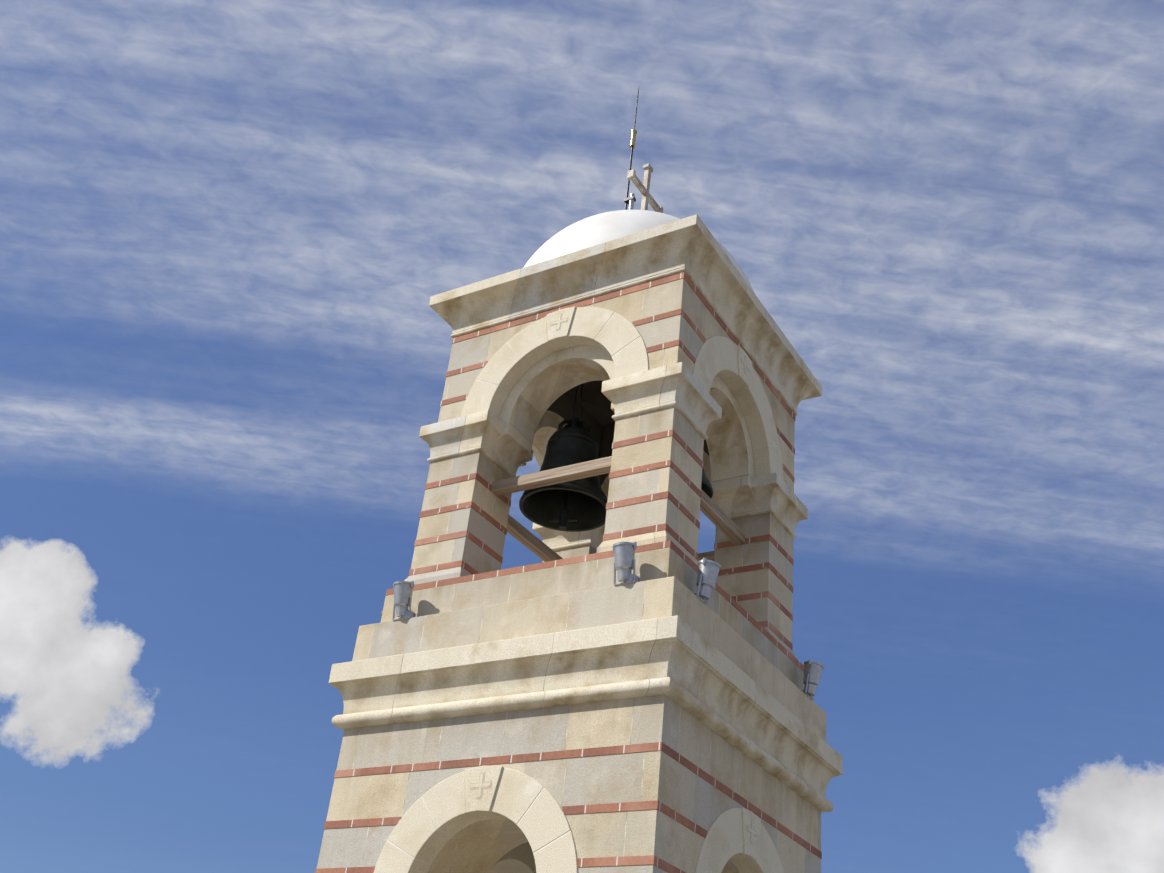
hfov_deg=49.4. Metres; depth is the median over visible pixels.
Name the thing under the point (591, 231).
dome
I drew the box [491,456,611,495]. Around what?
tie beam
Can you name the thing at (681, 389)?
imposts
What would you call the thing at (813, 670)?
floodlight
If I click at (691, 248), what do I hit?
cornice
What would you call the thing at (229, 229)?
sky
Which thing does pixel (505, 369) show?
belfry arch ring
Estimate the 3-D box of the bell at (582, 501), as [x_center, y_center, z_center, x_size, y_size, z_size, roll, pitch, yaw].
[-0.098,0.290,9.806,0.708,0.983,0.708,-13,-36,29]
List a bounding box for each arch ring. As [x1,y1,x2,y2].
[374,766,783,872]
[461,306,782,479]
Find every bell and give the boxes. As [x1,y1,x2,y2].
[519,417,607,531]
[701,465,712,497]
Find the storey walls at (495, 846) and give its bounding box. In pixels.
[317,695,820,872]
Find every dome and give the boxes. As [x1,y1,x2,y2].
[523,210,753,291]
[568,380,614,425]
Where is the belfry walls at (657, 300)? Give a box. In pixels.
[411,278,794,642]
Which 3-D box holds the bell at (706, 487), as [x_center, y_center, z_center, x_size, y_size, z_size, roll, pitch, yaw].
[0.776,0.240,9.552,0.445,0.631,0.445,-13,-36,29]
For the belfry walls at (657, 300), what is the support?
on the pier bases
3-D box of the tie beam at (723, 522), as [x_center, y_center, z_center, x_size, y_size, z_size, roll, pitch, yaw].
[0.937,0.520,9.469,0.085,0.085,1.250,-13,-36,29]
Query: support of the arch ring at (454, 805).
attached to the storey walls at (495, 846)
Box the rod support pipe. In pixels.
[628,193,634,209]
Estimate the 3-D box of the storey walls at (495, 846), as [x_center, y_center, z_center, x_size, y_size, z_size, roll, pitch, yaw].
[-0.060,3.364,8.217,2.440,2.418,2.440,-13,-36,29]
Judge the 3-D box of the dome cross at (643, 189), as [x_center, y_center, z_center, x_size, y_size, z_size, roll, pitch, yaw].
[0.570,-2.109,11.550,0.110,0.943,0.580,-13,-36,29]
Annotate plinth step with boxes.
[352,576,825,741]
[381,547,804,689]
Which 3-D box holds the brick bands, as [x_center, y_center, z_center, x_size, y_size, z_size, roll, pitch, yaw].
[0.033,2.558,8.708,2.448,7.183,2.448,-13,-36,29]
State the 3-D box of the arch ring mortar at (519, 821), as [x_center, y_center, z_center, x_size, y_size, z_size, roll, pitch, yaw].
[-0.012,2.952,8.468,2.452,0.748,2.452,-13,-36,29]
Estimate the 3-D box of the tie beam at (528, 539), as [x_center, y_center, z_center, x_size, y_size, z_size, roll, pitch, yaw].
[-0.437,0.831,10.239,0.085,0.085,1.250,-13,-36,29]
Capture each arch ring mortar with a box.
[387,768,777,871]
[476,308,779,462]
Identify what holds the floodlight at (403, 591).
on the plinth step at (644, 600)
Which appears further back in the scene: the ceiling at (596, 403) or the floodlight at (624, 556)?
the ceiling at (596, 403)
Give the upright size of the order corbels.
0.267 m
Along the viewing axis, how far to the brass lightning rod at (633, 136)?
12.07 m
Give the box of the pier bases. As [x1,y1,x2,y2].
[404,530,795,657]
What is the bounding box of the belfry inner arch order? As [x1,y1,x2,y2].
[499,345,754,498]
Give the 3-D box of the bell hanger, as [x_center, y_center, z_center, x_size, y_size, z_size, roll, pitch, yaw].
[-0.051,-0.133,10.031,0.232,1.856,0.064,-13,-36,29]
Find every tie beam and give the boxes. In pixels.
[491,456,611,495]
[507,515,562,561]
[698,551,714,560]
[700,489,744,544]
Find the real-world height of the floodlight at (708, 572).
0.267 m
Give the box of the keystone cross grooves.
[470,313,756,844]
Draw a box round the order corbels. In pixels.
[493,402,753,541]
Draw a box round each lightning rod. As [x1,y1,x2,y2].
[624,87,638,209]
[630,129,636,148]
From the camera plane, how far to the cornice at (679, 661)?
8.03 m
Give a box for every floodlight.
[392,581,415,620]
[613,542,639,585]
[694,558,720,605]
[801,659,823,700]
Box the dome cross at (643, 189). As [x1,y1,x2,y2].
[627,163,662,212]
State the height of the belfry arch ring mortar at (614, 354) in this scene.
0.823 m
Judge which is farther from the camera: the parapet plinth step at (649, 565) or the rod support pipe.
the rod support pipe
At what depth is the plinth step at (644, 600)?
8.26 m
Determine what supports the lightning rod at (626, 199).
on the dome at (591, 231)
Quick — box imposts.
[419,362,807,550]
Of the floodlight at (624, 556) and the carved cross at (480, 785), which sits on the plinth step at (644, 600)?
the floodlight at (624, 556)
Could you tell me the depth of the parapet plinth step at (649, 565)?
8.50 m
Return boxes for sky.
[0,0,1163,872]
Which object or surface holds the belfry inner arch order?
attached to the belfry walls at (657, 300)
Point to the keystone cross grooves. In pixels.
(490, 782)
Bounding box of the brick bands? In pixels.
[315,271,821,872]
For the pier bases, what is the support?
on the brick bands
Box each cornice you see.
[329,615,842,811]
[429,214,821,414]
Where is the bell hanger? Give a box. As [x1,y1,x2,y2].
[549,383,583,521]

